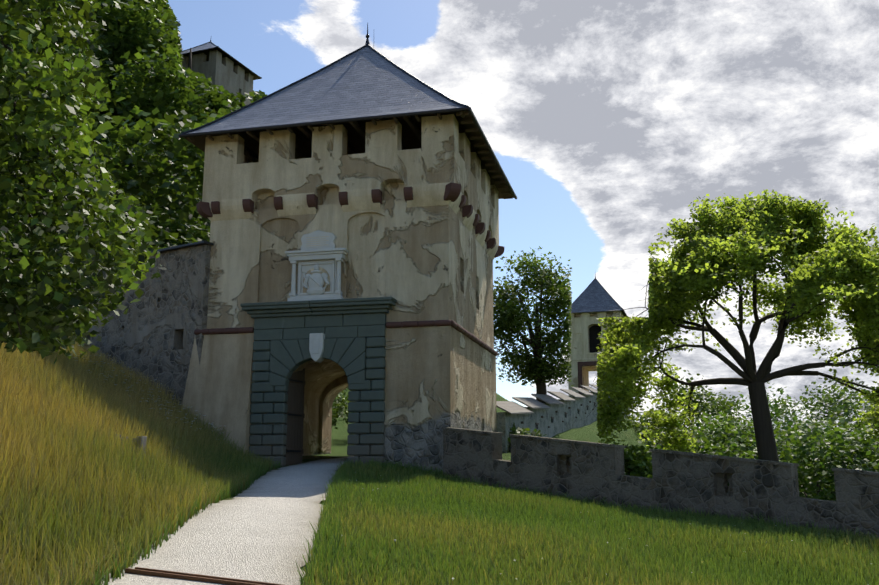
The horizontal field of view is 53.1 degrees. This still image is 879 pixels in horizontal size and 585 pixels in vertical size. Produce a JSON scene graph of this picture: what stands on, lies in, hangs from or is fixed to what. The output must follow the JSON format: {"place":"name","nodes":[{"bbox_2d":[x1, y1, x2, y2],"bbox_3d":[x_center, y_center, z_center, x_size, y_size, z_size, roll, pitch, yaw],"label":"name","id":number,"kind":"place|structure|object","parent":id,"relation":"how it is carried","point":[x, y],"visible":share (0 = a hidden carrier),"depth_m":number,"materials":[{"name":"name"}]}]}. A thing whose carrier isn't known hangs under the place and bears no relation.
{"place":"outdoors","nodes":[
{"label":"outdoors","id":0,"kind":"place"},
{"bbox_2d":[59,457,346,584],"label":"path","id":1,"kind":"structure","parent":0,"point":[260,528],"depth_m":12.74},
{"bbox_2d":[125,567,283,584],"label":"drain rail","id":2,"kind":"object","parent":1,"relation":"on","point":[182,575],"visible":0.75,"depth_m":9.71,"materials":[{"name":"metal"}]},
{"bbox_2d":[11,88,864,584],"bbox_3d":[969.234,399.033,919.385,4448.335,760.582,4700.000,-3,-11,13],"label":"ground","id":3,"kind":"structure","parent":0,"point":[589,432],"depth_m":57.06,"materials":[{"name":"green plant"}]},
{"bbox_2d":[31,0,106,37],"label":"hill tree","id":4,"kind":"object","parent":3,"relation":"on","point":[102,30],"depth_m":95.12,"materials":[{"name":"green plant"}]},
{"bbox_2d":[0,0,166,363],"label":"linden leaves","id":5,"kind":"object","parent":3,"relation":"on","point":[36,117],"visible":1,"depth_m":8.72,"materials":[{"name":"green plant"}]},
{"bbox_2d":[55,23,115,149],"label":"hill tree","id":6,"kind":"object","parent":3,"relation":"on","point":[98,53],"visible":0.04,"depth_m":80.66,"materials":[{"name":"green plant"}]},
{"bbox_2d":[10,142,161,282],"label":"hill tree","id":7,"kind":"object","parent":3,"relation":"on","point":[101,162],"depth_m":45.16,"materials":[{"name":"green plant"}]},
{"bbox_2d":[27,244,210,408],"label":"curtain wall","id":8,"kind":"structure","parent":3,"relation":"on","point":[151,332],"depth_m":32.63,"materials":[{"name":"grey stone"}]},
{"bbox_2d":[137,241,213,253],"bbox_3d":[-9.742,-1.523,33.475,3.850,0.088,1.500,-7,-13,32],"label":"wall cap","id":9,"kind":"object","parent":8,"relation":"on","point":[189,245],"visible":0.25,"depth_m":32.46,"materials":[{"name":"stone"}]},
{"bbox_2d":[77,181,169,266],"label":"hill tree","id":10,"kind":"object","parent":3,"relation":"on","point":[158,213],"depth_m":60.32,"materials":[{"name":"green plant"}]},
{"bbox_2d":[115,434,146,458],"bbox_3d":[-6.768,3.503,19.187,0.690,0.800,0.200,-3,-11,13],"label":"rock","id":11,"kind":"object","parent":3,"relation":"on","point":[142,441],"visible":0.25,"depth_m":19.14,"materials":[{"name":"grey stone"}]},
{"bbox_2d":[82,0,181,79],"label":"hill tree","id":12,"kind":"object","parent":3,"relation":"on","point":[171,28],"visible":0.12,"depth_m":89.72,"materials":[{"name":"green plant"}]},
{"bbox_2d":[0,340,274,584],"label":"bank grass","id":13,"kind":"structure","parent":3,"relation":"on","point":[69,467],"depth_m":15.56,"materials":[{"name":"green plant"}]},
{"bbox_2d":[103,0,178,35],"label":"hill tree","id":14,"kind":"object","parent":3,"relation":"on","point":[104,32],"depth_m":97.88,"materials":[{"name":"green plant"}]},
{"bbox_2d":[88,0,194,141],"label":"hill tree","id":15,"kind":"object","parent":3,"relation":"on","point":[153,33],"visible":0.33,"depth_m":84.54,"materials":[{"name":"green plant"}]},
{"bbox_2d":[70,105,225,268],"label":"hill tree","id":16,"kind":"object","parent":3,"relation":"on","point":[147,182],"visible":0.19,"depth_m":40.92,"materials":[{"name":"green plant"}]},
{"bbox_2d":[92,43,231,214],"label":"hill tree","id":17,"kind":"object","parent":3,"relation":"on","point":[177,100],"visible":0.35,"depth_m":75.80,"materials":[{"name":"green plant"}]},
{"bbox_2d":[118,109,210,256],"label":"hill tree","id":18,"kind":"object","parent":3,"relation":"on","point":[185,116],"visible":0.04,"depth_m":69.21,"materials":[{"name":"green plant"}]},
{"bbox_2d":[150,158,209,246],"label":"hill tree","id":19,"kind":"object","parent":3,"relation":"on","point":[200,235],"depth_m":65.15,"materials":[{"name":"green plant"}]},
{"bbox_2d":[151,0,208,79],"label":"hill tree","id":20,"kind":"object","parent":3,"relation":"on","point":[165,5],"visible":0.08,"depth_m":94.63,"materials":[{"name":"green plant"}]},
{"bbox_2d":[151,238,209,247],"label":"bush","id":21,"kind":"object","parent":3,"relation":"on","point":[193,239],"depth_m":56.89,"materials":[{"name":"green plant"}]},
{"bbox_2d":[166,59,264,122],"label":"hill tree","id":22,"kind":"object","parent":3,"relation":"on","point":[231,99],"visible":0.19,"depth_m":85.77,"materials":[{"name":"green plant"}]},
{"bbox_2d":[181,50,253,104],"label":"tower","id":23,"kind":"structure","parent":3,"relation":"on","point":[226,74],"depth_m":105.76,"materials":[{"name":"grey stone"}]},
{"bbox_2d":[181,42,261,79],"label":"roof","id":24,"kind":"structure","parent":23,"relation":"on","point":[206,48],"depth_m":109.93,"materials":[{"name":"tile"}]},
{"bbox_2d":[182,333,253,452],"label":"buttress","id":25,"kind":"structure","parent":3,"relation":"on","point":[219,382],"depth_m":30.82,"materials":[{"name":"paint"}]},
{"bbox_2d":[253,90,266,101],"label":"hill tree","id":26,"kind":"object","parent":3,"relation":"on","point":[262,96],"depth_m":123.52,"materials":[{"name":"green plant"}]},
{"bbox_2d":[240,297,396,465],"bbox_3d":[-4.236,3.342,29.893,5.560,6.182,0.860,-3,-11,13],"label":"portal","id":27,"kind":"object","parent":3,"relation":"on","point":[346,335],"visible":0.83,"depth_m":30.14,"materials":[{"name":"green stone"}]},
{"bbox_2d":[332,388,352,424],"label":"bush","id":28,"kind":"object","parent":3,"relation":"on","point":[340,394],"visible":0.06,"depth_m":51.22,"materials":[{"name":"green plant"}]},
{"bbox_2d":[332,389,354,428],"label":"tree","id":29,"kind":"object","parent":3,"relation":"on","point":[339,409],"visible":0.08,"depth_m":48.31,"materials":[{"name":"green plant"}]},
{"bbox_2d":[202,114,498,471],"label":"gate tower","id":30,"kind":"structure","parent":3,"relation":"on","point":[427,263],"depth_m":31.29,"materials":[{"name":"paint"}]},
{"bbox_2d":[284,368,304,465],"bbox_3d":[-5.094,4.364,31.025,0.145,3.498,1.196,-4,-12,20],"label":"door leaf","id":31,"kind":"object","parent":30,"relation":"attached to","point":[294,424],"visible":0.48,"depth_m":31.00,"materials":[{"name":"brown wood"}]},
{"bbox_2d":[285,230,347,300],"bbox_3d":[-4.335,-0.964,30.880,2.240,2.590,0.395,-3,-11,13],"label":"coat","id":32,"kind":"object","parent":30,"relation":"attached to","point":[318,258],"visible":1,"depth_m":30.84,"materials":[{"name":"stone"}]},
{"bbox_2d":[222,113,436,161],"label":"roof beams","id":33,"kind":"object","parent":30,"relation":"on","point":[350,148],"visible":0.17,"depth_m":32.84,"materials":[{"name":"brown wood"}]},
{"bbox_2d":[194,320,497,355],"bbox_3d":[-3.125,2.026,34.663,9.514,0.209,8.973,-3,-11,13],"label":"string course","id":34,"kind":"object","parent":30,"relation":"on","point":[463,331],"visible":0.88,"depth_m":31.04,"materials":[{"name":"red stone"}]},
{"bbox_2d":[183,47,513,198],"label":"gate roof","id":35,"kind":"structure","parent":30,"relation":"on","point":[365,81],"depth_m":33.47,"materials":[{"name":"tile"}]},
{"bbox_2d":[181,45,468,133],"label":"gate roof hips","id":36,"kind":"object","parent":35,"relation":"on","point":[385,58],"visible":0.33,"depth_m":34.09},
{"bbox_2d":[179,24,516,198],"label":"roof trim","id":37,"kind":"structure","parent":35,"relation":"attached to","point":[309,124],"depth_m":31.52,"materials":[{"name":"wood"}]},
{"bbox_2d":[196,182,503,259],"bbox_3d":[-3.049,-2.377,35.595,9.987,0.720,9.657,-3,-11,13],"label":"machicolation","id":38,"kind":"object","parent":30,"relation":"attached to","point":[451,195],"visible":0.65,"depth_m":31.48,"materials":[{"name":"beige paint"}]},
{"bbox_2d":[41,458,875,584],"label":"grass tufts","id":39,"kind":"object","parent":3,"relation":"on","point":[196,512],"visible":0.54,"depth_m":14.02,"materials":[{"name":"green plant"}]},
{"bbox_2d":[71,345,871,581],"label":"umbels","id":40,"kind":"object","parent":3,"relation":"on","point":[188,408],"visible":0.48,"depth_m":27.70,"materials":[{"name":"white plant"}]},
{"bbox_2d":[507,422,546,451],"bbox_3d":[3.126,7.249,38.961,3.638,2.935,3.396,0,-11,-2],"label":"shrub","id":41,"kind":"object","parent":3,"relation":"on","point":[520,431],"visible":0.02,"depth_m":38.59,"materials":[{"name":"green plant"}]},
{"bbox_2d":[493,246,573,402],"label":"tree","id":42,"kind":"object","parent":3,"relation":"on","point":[538,368],"visible":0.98,"depth_m":50.74,"materials":[{"name":"green plant"}]},
{"bbox_2d":[496,383,629,452],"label":"stepped wall","id":43,"kind":"structure","parent":3,"relation":"on","point":[551,417],"depth_m":48.18,"materials":[{"name":"grey stone"}]},
{"bbox_2d":[303,458,878,584],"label":"lawn grass","id":44,"kind":"structure","parent":3,"relation":"on","point":[488,535],"depth_m":15.13,"materials":[{"name":"green plant"}]},
{"bbox_2d":[568,275,626,395],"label":"tower","id":45,"kind":"structure","parent":3,"relation":"on","point":[592,302],"depth_m":99.75,"materials":[{"name":"beige paint"}]},
{"bbox_2d":[623,444,652,477],"bbox_3d":[6.103,7.205,29.232,3.724,4.303,3.764,-3,-11,13],"label":"shrub","id":46,"kind":"object","parent":3,"relation":"on","point":[638,464],"visible":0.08,"depth_m":28.90,"materials":[{"name":"green plant"}]},
{"bbox_2d":[443,429,878,537],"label":"crenellated wall","id":47,"kind":"structure","parent":3,"relation":"on","point":[675,482],"depth_m":23.78,"materials":[{"name":"grey stone"}]},
{"bbox_2d":[442,427,878,475],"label":"wall coping","id":48,"kind":"object","parent":47,"relation":"on","point":[680,452],"visible":1,"depth_m":23.86,"materials":[{"name":"grey stone"}]},
{"bbox_2d":[630,370,750,444],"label":"shrub","id":49,"kind":"object","parent":3,"relation":"on","point":[704,406],"visible":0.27,"depth_m":79.71,"materials":[{"name":"green plant"}]},
{"bbox_2d":[627,424,756,485],"bbox_3d":[10.234,8.600,37.617,7.317,6.447,6.913,-3,-11,13],"label":"shrub","id":50,"kind":"object","parent":3,"relation":"on","point":[704,447],"visible":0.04,"depth_m":37.05,"materials":[{"name":"green plant"}]},
{"bbox_2d":[586,189,878,461],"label":"tree","id":51,"kind":"object","parent":3,"relation":"on","point":[747,239],"visible":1,"depth_m":29.07,"materials":[{"name":"green plant"}]},
{"bbox_2d":[642,409,834,500],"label":"shrub","id":52,"kind":"object","parent":3,"relation":"on","point":[731,431],"visible":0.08,"depth_m":45.44,"materials":[{"name":"green plant"}]},
{"bbox_2d":[691,381,856,458],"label":"shrub","id":53,"kind":"object","parent":3,"relation":"on","point":[777,412],"visible":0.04,"depth_m":65.22,"materials":[{"name":"green plant"}]},
{"bbox_2d":[716,407,878,500],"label":"shrub","id":54,"kind":"object","parent":3,"relation":"on","point":[811,449],"visible":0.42,"depth_m":37.91,"materials":[{"name":"green plant"}]},
{"bbox_2d":[750,378,876,471],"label":"shrub","id":55,"kind":"object","parent":3,"relation":"on","point":[825,399],"visible":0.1,"depth_m":71.83,"materials":[{"name":"green plant"}]},
{"bbox_2d":[780,412,878,500],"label":"shrub","id":56,"kind":"object","parent":3,"relation":"on","point":[855,429],"visible":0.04,"depth_m":44.58,"materials":[{"name":"green plant"}]},
{"bbox_2d":[819,391,878,488],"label":"shrub","id":57,"kind":"object","parent":3,"relation":"on","point":[851,419],"visible":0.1,"depth_m":54.41,"materials":[{"name":"green plant"}]},
{"bbox_2d":[167,0,878,439],"label":"sky","id":58,"kind":"structure","parent":0,"point":[605,120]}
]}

